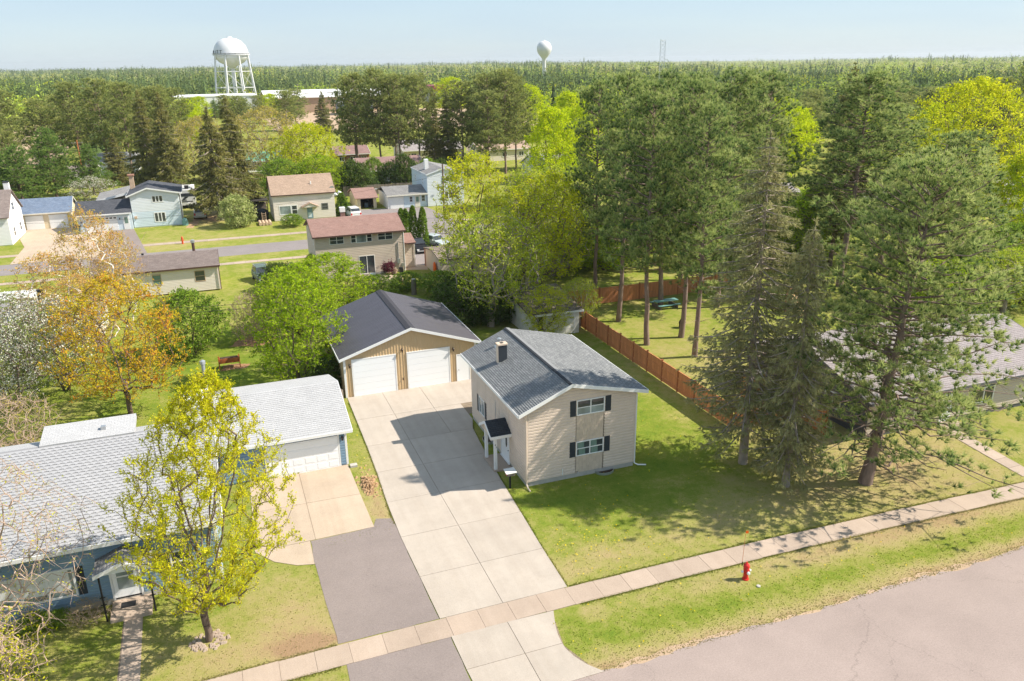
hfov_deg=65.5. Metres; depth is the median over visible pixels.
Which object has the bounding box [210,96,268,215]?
street spruce
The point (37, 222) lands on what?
garage door
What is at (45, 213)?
yellow double garage
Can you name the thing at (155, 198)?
window
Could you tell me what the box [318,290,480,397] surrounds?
tan garage
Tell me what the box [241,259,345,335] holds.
green thicket
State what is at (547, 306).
tree
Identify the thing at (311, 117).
sandy yard
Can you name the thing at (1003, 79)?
belt pine
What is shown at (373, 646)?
sidewalk
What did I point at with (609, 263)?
back thicket
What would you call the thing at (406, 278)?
garden bush
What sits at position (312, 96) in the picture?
long warehouse
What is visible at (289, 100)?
pine
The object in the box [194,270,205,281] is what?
window
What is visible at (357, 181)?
row shrub
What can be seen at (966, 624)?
road
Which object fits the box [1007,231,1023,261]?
side thicket
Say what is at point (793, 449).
front spruce
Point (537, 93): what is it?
lime tree
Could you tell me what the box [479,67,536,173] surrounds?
street pine
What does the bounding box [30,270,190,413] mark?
orange maple
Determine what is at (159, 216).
window
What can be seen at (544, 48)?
ball water tower
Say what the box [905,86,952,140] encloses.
pine
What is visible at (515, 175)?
ashy tree
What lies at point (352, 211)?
white suv
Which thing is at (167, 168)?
street spruce
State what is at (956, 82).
pine
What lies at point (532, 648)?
driveway apron
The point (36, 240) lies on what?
pale rear driveway
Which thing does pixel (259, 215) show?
covered barbecue
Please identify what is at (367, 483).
dirt pile
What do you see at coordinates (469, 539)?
concrete driveway
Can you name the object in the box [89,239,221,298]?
tan bungalow
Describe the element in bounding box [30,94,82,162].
pine
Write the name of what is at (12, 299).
apple tree
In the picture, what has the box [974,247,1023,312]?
side thicket
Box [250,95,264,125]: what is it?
plant tree
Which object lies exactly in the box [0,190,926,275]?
road
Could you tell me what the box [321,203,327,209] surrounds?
window
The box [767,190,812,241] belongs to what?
back thicket
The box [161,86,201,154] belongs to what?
pine
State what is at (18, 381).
apple tree
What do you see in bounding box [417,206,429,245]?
arborvitae
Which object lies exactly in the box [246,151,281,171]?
green roof house
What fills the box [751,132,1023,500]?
overhanging pine
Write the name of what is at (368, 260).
patio door
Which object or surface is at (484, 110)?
street pine
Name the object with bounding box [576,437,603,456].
window
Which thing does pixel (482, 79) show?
street pine
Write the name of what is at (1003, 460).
neighbour walk
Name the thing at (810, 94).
belt pine
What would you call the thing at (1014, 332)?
lilac roof house
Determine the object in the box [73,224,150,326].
birch tree
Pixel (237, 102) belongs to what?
pine
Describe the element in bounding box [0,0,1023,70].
sky
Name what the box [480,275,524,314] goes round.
hedge shrub
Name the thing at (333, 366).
hedge shrub
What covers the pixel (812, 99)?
belt pine
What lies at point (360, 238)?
window
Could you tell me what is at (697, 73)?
red pine
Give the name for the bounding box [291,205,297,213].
window
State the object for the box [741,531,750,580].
fire hydrant
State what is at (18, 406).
bare shrub
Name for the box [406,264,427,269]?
path
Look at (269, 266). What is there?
hedge shrub
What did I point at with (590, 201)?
red pine
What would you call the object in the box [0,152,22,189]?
white pine
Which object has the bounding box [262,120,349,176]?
yellow street tree
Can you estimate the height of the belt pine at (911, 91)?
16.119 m
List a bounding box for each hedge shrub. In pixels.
[257,261,288,287]
[304,355,341,387]
[426,278,487,328]
[430,269,486,311]
[469,284,515,325]
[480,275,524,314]
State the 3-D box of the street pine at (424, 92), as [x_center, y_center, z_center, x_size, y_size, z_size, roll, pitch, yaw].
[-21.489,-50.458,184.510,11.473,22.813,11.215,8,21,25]
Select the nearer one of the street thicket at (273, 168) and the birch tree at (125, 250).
the birch tree at (125, 250)
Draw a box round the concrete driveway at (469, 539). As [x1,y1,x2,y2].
[348,379,566,618]
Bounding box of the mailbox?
[503,467,516,487]
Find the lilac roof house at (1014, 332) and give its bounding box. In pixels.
[756,314,1023,438]
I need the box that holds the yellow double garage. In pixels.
[18,196,76,229]
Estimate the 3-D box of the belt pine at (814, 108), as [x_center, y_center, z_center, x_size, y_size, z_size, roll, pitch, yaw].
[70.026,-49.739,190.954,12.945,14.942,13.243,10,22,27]
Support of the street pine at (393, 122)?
on the lawn ground at (278, 581)
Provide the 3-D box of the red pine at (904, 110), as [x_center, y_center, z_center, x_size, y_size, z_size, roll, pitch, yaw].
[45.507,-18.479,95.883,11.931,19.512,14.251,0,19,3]
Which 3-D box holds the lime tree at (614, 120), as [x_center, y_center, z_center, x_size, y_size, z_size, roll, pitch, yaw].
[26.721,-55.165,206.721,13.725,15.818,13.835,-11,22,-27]
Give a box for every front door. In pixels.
[111,569,141,598]
[504,438,508,461]
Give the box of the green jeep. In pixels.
[251,262,266,283]
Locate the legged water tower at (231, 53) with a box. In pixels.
[212,37,256,93]
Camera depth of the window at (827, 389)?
56.49 m
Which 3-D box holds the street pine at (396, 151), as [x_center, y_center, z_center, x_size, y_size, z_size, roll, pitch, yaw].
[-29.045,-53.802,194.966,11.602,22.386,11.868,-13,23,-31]
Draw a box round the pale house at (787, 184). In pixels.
[711,182,799,213]
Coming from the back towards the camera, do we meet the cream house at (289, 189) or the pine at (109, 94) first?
the pine at (109, 94)
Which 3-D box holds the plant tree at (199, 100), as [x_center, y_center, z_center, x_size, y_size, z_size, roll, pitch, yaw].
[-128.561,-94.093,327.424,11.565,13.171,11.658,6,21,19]
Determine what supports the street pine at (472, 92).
on the lawn ground at (278, 581)
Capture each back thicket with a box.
[506,209,558,270]
[527,220,603,276]
[558,203,618,268]
[572,222,642,272]
[704,201,749,259]
[734,188,796,252]
[734,215,811,261]
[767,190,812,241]
[768,188,843,259]
[798,180,858,242]
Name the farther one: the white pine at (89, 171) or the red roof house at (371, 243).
the white pine at (89, 171)
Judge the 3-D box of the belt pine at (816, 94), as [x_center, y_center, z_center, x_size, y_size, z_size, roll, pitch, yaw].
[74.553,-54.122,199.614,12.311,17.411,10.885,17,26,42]
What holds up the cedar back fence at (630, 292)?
on the lawn ground at (278, 581)
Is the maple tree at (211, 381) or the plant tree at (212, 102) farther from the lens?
the plant tree at (212, 102)
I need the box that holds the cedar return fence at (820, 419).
[734,397,828,434]
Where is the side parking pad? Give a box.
[414,239,449,264]
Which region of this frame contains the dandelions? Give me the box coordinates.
[349,366,1011,653]
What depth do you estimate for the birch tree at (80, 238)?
72.54 m
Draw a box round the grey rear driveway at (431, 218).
[360,207,462,229]
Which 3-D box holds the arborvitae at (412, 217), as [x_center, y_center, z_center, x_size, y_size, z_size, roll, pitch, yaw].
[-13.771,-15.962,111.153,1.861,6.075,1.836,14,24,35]
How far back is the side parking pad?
105.79 m
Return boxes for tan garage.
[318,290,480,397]
[347,187,378,208]
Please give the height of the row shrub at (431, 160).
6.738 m
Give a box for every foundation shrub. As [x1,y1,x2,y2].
[17,609,52,636]
[44,607,72,629]
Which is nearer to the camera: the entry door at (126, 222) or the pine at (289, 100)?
the entry door at (126, 222)
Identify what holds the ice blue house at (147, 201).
on the lawn ground at (278, 581)
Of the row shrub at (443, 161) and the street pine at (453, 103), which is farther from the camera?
the street pine at (453, 103)
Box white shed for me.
[508,283,583,333]
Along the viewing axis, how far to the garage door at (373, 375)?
62.24 m
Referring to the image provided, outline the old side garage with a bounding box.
[423,243,502,275]
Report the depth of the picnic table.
83.35 m
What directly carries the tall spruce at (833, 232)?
on the lawn ground at (278, 581)
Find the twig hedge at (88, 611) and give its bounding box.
[62,595,112,627]
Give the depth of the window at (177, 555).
39.07 m
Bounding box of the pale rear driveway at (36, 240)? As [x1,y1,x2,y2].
[11,227,109,263]
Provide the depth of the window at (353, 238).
95.98 m
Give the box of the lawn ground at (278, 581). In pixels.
[0,57,1023,680]
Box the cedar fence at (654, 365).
[579,311,732,423]
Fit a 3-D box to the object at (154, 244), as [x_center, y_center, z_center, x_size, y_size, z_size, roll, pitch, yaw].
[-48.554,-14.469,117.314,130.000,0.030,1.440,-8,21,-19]
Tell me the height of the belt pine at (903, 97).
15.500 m
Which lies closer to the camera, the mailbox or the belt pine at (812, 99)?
the mailbox
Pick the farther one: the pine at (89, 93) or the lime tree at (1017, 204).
the pine at (89, 93)
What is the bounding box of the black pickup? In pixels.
[414,237,427,252]
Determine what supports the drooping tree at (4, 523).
on the lawn ground at (278, 581)
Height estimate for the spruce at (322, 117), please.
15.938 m
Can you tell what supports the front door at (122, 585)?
in the blue house at (307, 418)
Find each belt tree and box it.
[756,96,813,176]
[770,107,824,160]
[840,108,896,175]
[904,102,965,149]
[947,97,994,143]
[999,124,1023,176]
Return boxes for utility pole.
[442,164,444,215]
[519,213,526,286]
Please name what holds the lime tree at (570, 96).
on the lawn ground at (278, 581)
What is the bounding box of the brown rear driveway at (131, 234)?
[100,229,146,256]
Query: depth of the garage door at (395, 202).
141.78 m
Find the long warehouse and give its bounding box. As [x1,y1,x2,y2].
[259,88,381,112]
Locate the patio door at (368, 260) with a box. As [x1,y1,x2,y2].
[359,255,375,273]
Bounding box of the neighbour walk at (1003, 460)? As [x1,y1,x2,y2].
[942,430,1023,476]
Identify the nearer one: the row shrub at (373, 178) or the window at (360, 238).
the window at (360, 238)
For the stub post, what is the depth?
89.00 m
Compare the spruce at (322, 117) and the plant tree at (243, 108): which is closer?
the spruce at (322, 117)
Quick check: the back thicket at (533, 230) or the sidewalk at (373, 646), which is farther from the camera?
the back thicket at (533, 230)
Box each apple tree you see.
[0,288,69,375]
[0,293,109,390]
[0,316,60,410]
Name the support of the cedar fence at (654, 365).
on the lawn ground at (278, 581)
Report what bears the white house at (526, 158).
on the lawn ground at (278, 581)
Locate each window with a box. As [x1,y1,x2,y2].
[0,567,78,610]
[151,195,162,202]
[152,274,161,285]
[154,212,166,221]
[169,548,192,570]
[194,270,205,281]
[279,205,291,214]
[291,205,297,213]
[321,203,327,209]
[329,237,343,244]
[350,236,355,242]
[356,235,366,242]
[366,234,371,241]
[378,233,392,239]
[444,191,455,198]
[479,396,484,417]
[576,396,604,415]
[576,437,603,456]
[825,389,841,409]
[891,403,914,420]
[972,385,995,402]
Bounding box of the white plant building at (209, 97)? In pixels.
[168,93,256,110]
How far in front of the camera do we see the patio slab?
97.02 m
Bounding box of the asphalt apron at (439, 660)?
[347,637,469,680]
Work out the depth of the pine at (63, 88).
197.42 m
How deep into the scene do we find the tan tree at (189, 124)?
172.40 m
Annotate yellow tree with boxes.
[430,145,515,277]
[497,165,594,284]
[883,73,1023,252]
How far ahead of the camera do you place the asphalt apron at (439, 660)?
34.38 m
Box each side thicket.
[882,251,991,315]
[896,252,1017,312]
[962,220,1023,282]
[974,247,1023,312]
[987,246,1023,304]
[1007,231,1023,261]
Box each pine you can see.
[0,89,30,145]
[0,112,25,162]
[0,144,56,198]
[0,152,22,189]
[7,98,73,173]
[15,125,90,196]
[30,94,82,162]
[45,80,99,162]
[68,76,124,155]
[70,143,120,193]
[98,81,154,171]
[99,81,136,151]
[128,86,172,142]
[142,84,187,149]
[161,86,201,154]
[220,95,252,134]
[268,90,304,127]
[279,88,311,119]
[327,72,379,157]
[327,80,374,157]
[348,67,400,156]
[371,74,405,155]
[373,72,423,153]
[398,72,444,157]
[438,79,482,170]
[457,72,515,171]
[458,77,506,165]
[465,89,509,176]
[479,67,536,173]
[496,73,538,169]
[562,71,633,288]
[583,68,670,321]
[593,73,693,345]
[615,65,706,305]
[645,72,740,337]
[654,99,754,356]
[669,67,728,277]
[687,63,780,306]
[716,102,754,173]
[719,67,823,289]
[750,87,795,138]
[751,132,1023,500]
[786,101,830,164]
[791,65,928,286]
[791,97,823,143]
[799,88,827,116]
[801,88,833,140]
[836,103,940,264]
[883,92,920,128]
[895,85,922,111]
[895,128,1011,259]
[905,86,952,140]
[931,79,982,118]
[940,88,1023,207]
[957,76,997,130]
[990,75,1021,133]
[1003,63,1023,125]
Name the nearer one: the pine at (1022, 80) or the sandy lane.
the pine at (1022, 80)
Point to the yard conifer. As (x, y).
(341, 200)
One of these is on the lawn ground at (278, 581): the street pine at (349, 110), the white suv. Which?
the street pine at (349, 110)
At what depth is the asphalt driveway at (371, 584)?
39.88 m
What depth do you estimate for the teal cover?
129.58 m
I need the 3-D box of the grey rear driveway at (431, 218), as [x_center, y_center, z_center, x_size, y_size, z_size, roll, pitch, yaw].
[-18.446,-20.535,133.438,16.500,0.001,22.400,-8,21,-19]
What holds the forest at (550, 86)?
on the lawn ground at (278, 581)
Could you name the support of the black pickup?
on the side parking pad
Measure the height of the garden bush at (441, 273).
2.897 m
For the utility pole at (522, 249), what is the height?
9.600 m
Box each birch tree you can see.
[0,250,96,348]
[23,272,127,370]
[49,203,145,338]
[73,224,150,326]
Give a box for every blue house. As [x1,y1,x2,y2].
[0,360,357,627]
[74,174,183,232]
[377,159,463,208]
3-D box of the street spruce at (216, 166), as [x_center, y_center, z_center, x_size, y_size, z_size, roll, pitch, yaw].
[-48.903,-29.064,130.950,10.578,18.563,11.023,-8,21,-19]
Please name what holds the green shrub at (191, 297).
on the lawn ground at (278, 581)
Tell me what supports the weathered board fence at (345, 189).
on the lawn ground at (278, 581)
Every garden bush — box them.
[280,213,303,226]
[304,254,315,266]
[348,274,401,296]
[387,271,425,291]
[413,270,449,295]
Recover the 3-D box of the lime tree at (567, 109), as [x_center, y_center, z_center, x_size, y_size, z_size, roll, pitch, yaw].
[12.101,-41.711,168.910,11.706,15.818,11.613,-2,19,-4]
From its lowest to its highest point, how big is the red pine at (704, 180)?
21.704 m
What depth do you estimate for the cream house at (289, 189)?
133.17 m
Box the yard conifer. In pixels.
[335,189,349,216]
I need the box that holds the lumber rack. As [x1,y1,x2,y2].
[248,198,267,212]
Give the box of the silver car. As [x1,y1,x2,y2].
[424,233,448,245]
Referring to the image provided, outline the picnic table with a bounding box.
[651,298,680,309]
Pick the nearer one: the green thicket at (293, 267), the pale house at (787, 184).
the green thicket at (293, 267)
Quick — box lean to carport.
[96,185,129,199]
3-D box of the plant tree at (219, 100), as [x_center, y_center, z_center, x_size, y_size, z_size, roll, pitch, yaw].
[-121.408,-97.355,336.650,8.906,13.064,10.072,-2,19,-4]
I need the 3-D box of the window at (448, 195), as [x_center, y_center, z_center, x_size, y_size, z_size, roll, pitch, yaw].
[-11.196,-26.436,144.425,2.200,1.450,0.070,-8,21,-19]
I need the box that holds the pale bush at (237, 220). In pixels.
[215,193,257,228]
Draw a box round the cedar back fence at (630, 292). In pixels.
[568,274,732,305]
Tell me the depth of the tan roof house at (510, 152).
209.22 m
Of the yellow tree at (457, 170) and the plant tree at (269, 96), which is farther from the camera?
the plant tree at (269, 96)
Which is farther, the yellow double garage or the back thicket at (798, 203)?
the yellow double garage
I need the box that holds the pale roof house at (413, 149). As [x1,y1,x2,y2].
[392,139,461,158]
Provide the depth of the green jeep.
95.33 m
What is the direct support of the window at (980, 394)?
in the lilac roof house at (1014, 332)
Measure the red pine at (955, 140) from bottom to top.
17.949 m
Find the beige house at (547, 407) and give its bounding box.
[460,327,648,491]
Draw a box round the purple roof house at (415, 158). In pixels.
[353,155,421,181]
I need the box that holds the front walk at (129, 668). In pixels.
[117,616,142,680]
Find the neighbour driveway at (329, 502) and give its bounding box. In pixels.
[250,464,373,565]
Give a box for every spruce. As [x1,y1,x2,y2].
[102,133,132,185]
[124,90,175,185]
[146,91,194,186]
[185,106,249,219]
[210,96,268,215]
[313,91,334,133]
[421,86,444,161]
[434,94,460,165]
[675,130,823,464]
[741,216,840,495]
[800,62,871,265]
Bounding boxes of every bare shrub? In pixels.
[0,390,64,446]
[224,290,272,341]
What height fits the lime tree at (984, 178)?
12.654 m
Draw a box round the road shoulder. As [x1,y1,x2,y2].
[616,548,1017,667]
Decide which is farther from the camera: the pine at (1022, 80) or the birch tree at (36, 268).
the pine at (1022, 80)
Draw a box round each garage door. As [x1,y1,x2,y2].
[25,215,44,229]
[48,214,68,227]
[85,216,118,231]
[266,435,339,476]
[352,355,396,395]
[390,197,403,208]
[408,348,449,387]
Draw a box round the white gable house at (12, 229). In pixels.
[0,181,25,245]
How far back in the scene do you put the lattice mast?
497.04 m
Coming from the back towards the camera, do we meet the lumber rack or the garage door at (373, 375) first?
the lumber rack
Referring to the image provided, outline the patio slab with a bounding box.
[372,274,402,283]
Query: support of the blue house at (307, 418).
on the lawn ground at (278, 581)
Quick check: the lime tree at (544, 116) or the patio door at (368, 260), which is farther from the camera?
the lime tree at (544, 116)
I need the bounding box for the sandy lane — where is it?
[0,125,77,169]
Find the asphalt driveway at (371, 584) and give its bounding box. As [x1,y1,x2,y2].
[311,518,438,643]
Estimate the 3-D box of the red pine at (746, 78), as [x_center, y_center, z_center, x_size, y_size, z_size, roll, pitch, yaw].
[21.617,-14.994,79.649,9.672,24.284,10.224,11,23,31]
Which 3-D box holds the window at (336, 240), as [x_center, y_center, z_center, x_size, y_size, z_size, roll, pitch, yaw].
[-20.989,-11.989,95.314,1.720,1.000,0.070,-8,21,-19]
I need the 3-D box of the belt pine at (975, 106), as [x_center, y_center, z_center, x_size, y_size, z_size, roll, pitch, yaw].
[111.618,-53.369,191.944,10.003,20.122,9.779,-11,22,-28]
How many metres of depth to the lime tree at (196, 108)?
246.78 m
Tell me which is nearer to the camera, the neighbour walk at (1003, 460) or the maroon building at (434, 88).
the neighbour walk at (1003, 460)
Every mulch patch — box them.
[221,363,249,370]
[229,332,289,346]
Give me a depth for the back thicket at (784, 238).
97.79 m
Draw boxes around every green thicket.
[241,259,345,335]
[284,251,378,310]
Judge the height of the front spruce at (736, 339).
20.899 m
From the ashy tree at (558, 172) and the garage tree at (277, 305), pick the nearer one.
the garage tree at (277, 305)
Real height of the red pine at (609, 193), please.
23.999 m
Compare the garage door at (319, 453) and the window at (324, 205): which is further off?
the window at (324, 205)
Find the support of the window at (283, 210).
in the cream house at (289, 189)
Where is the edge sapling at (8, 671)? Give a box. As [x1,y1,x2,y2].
[0,601,60,680]
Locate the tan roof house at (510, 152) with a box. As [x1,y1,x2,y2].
[466,141,530,161]
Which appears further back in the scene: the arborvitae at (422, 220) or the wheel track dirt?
the wheel track dirt
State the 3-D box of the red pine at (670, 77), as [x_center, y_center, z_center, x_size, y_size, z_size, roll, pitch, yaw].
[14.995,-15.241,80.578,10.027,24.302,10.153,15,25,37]
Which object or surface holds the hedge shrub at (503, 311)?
on the lawn ground at (278, 581)
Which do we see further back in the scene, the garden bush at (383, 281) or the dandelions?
the garden bush at (383, 281)
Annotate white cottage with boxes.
[85,152,140,174]
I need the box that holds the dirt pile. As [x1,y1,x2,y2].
[355,465,381,498]
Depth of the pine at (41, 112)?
184.69 m
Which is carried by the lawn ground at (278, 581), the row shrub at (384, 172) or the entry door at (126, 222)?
the row shrub at (384, 172)
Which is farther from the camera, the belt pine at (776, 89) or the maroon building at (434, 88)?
the maroon building at (434, 88)
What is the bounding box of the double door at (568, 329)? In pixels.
[547,313,573,333]
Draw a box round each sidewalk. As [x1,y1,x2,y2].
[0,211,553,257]
[0,238,493,285]
[203,482,1023,680]
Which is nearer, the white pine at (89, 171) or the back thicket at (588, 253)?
the back thicket at (588, 253)
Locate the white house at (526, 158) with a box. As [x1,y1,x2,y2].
[519,154,561,176]
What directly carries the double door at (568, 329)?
in the white shed
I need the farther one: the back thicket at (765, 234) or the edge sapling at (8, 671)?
the back thicket at (765, 234)
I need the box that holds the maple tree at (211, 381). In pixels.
[97,363,304,642]
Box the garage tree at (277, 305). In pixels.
[236,269,350,380]
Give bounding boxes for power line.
[5,299,305,318]
[7,303,314,324]
[24,175,438,223]
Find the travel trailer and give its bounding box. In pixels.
[180,184,196,206]
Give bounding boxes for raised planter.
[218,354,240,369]
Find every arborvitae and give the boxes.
[398,208,407,232]
[401,208,408,232]
[407,205,419,237]
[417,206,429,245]
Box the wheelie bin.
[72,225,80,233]
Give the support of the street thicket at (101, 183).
on the lawn ground at (278, 581)
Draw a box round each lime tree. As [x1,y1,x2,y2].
[167,98,209,146]
[433,75,468,111]
[509,82,551,143]
[518,103,585,192]
[543,88,592,145]
[544,107,587,169]
[561,101,602,184]
[596,97,634,142]
[948,146,998,218]
[983,152,1023,244]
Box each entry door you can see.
[122,216,130,228]
[307,207,312,217]
[415,195,419,206]
[457,355,469,380]
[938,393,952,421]
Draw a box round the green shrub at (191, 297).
[144,285,235,361]
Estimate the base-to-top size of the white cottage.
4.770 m
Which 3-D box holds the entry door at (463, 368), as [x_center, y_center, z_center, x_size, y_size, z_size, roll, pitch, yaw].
[-3.936,2.199,64.752,1.030,2.220,0.130,-8,21,-19]
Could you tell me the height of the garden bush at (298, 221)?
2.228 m
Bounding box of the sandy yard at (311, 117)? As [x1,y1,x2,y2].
[255,108,538,130]
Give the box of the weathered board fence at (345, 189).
[343,183,411,195]
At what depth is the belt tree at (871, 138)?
165.93 m
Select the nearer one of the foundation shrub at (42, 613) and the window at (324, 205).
the foundation shrub at (42, 613)
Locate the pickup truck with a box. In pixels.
[194,207,206,218]
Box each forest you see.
[0,52,1023,89]
[0,61,1023,154]
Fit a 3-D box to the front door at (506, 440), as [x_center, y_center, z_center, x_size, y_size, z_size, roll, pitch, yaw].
[-0.373,6.751,51.312,0.105,2.100,1.000,-8,21,-19]
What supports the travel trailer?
on the lawn ground at (278, 581)
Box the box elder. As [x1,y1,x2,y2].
[430,205,553,326]
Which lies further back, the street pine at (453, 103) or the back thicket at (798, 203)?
the street pine at (453, 103)
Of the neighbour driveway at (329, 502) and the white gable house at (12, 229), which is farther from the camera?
the white gable house at (12, 229)
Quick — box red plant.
[381,258,397,274]
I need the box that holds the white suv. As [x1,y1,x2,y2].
[345,206,361,215]
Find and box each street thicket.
[61,174,117,201]
[252,156,314,197]
[289,153,348,192]
[334,158,375,191]
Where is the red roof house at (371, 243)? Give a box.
[303,207,417,278]
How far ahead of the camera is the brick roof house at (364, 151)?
203.50 m
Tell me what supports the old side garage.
on the lawn ground at (278, 581)
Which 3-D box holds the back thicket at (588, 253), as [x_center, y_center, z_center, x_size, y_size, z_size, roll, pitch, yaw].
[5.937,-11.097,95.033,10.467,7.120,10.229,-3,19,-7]
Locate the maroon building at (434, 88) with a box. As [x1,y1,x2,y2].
[419,84,450,102]
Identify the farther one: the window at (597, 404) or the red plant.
the red plant
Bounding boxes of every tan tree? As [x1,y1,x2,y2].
[165,114,237,175]
[224,105,309,172]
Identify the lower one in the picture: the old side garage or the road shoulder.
the road shoulder
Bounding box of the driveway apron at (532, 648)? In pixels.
[451,611,603,680]
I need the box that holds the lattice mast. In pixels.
[659,39,665,75]
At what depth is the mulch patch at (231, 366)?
68.76 m
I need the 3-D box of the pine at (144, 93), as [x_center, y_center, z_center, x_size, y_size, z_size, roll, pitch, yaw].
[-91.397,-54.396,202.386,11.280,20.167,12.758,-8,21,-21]
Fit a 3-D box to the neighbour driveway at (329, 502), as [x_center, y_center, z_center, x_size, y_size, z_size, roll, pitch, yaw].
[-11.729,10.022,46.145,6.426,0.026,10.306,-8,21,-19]
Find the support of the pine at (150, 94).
on the lawn ground at (278, 581)
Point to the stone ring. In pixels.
(218, 634)
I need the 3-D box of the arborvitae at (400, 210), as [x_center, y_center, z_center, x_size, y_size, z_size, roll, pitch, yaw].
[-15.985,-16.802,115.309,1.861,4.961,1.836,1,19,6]
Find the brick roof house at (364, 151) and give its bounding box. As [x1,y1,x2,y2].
[330,145,370,163]
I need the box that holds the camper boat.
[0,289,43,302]
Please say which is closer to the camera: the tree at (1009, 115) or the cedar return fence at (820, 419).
the cedar return fence at (820, 419)
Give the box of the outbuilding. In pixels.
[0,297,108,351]
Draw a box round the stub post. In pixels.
[411,278,416,294]
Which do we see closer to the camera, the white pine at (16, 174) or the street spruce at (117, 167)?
the white pine at (16, 174)
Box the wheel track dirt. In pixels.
[186,216,216,227]
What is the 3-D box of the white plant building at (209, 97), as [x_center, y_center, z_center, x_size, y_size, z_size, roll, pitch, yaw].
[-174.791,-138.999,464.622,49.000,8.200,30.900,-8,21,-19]
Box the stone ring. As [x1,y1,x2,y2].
[188,629,230,651]
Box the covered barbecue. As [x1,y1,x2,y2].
[256,208,268,220]
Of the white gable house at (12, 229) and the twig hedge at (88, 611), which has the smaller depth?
the twig hedge at (88, 611)
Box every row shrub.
[334,165,369,190]
[354,168,379,186]
[363,155,384,184]
[373,159,404,185]
[388,152,418,184]
[416,157,440,164]
[435,157,450,164]
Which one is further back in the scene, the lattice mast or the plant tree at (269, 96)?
the lattice mast
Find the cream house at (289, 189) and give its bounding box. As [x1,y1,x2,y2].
[266,173,335,220]
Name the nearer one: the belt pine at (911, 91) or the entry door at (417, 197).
the entry door at (417, 197)
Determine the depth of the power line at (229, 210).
118.69 m
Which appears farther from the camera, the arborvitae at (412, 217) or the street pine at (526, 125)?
the street pine at (526, 125)
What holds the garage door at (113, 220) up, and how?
in the ice blue house at (147, 201)
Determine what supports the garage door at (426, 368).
in the tan garage at (392, 341)
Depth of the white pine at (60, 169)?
155.37 m
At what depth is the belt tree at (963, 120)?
196.43 m
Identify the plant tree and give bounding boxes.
[190,96,213,117]
[208,100,218,118]
[215,95,230,123]
[237,97,253,115]
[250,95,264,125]
[257,93,281,119]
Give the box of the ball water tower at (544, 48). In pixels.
[537,40,551,77]
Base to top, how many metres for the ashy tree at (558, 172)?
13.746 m
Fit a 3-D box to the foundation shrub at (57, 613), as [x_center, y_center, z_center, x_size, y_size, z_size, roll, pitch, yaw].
[-21.096,12.905,37.108,1.288,0.836,1.326,-3,19,-5]
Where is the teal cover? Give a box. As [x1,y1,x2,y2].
[182,218,188,225]
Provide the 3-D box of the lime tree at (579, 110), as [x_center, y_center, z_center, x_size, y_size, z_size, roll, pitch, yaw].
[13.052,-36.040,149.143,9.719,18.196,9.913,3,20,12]
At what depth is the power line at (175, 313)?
66.59 m
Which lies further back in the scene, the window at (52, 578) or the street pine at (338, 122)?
the street pine at (338, 122)
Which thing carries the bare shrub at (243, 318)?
on the mulch patch at (237, 343)
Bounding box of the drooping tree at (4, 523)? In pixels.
[0,456,97,668]
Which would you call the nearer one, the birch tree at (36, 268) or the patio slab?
the birch tree at (36, 268)
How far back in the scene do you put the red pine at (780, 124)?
82.63 m
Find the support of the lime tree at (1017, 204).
on the lawn ground at (278, 581)
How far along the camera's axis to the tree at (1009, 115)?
125.45 m
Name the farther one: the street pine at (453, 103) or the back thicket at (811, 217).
the street pine at (453, 103)
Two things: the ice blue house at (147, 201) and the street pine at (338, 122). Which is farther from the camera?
the street pine at (338, 122)
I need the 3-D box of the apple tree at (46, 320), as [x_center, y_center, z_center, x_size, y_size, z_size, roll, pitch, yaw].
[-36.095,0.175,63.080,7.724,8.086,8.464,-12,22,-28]
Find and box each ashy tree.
[483,163,573,286]
[512,162,594,275]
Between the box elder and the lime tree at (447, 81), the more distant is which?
the lime tree at (447, 81)
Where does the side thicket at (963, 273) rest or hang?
on the lawn ground at (278, 581)
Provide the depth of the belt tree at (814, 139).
179.68 m
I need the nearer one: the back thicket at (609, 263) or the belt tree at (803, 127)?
the back thicket at (609, 263)
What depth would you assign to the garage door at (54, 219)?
128.66 m
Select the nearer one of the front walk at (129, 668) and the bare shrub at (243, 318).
the front walk at (129, 668)
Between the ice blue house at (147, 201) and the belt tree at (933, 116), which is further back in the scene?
the belt tree at (933, 116)
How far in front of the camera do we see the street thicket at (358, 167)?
155.81 m

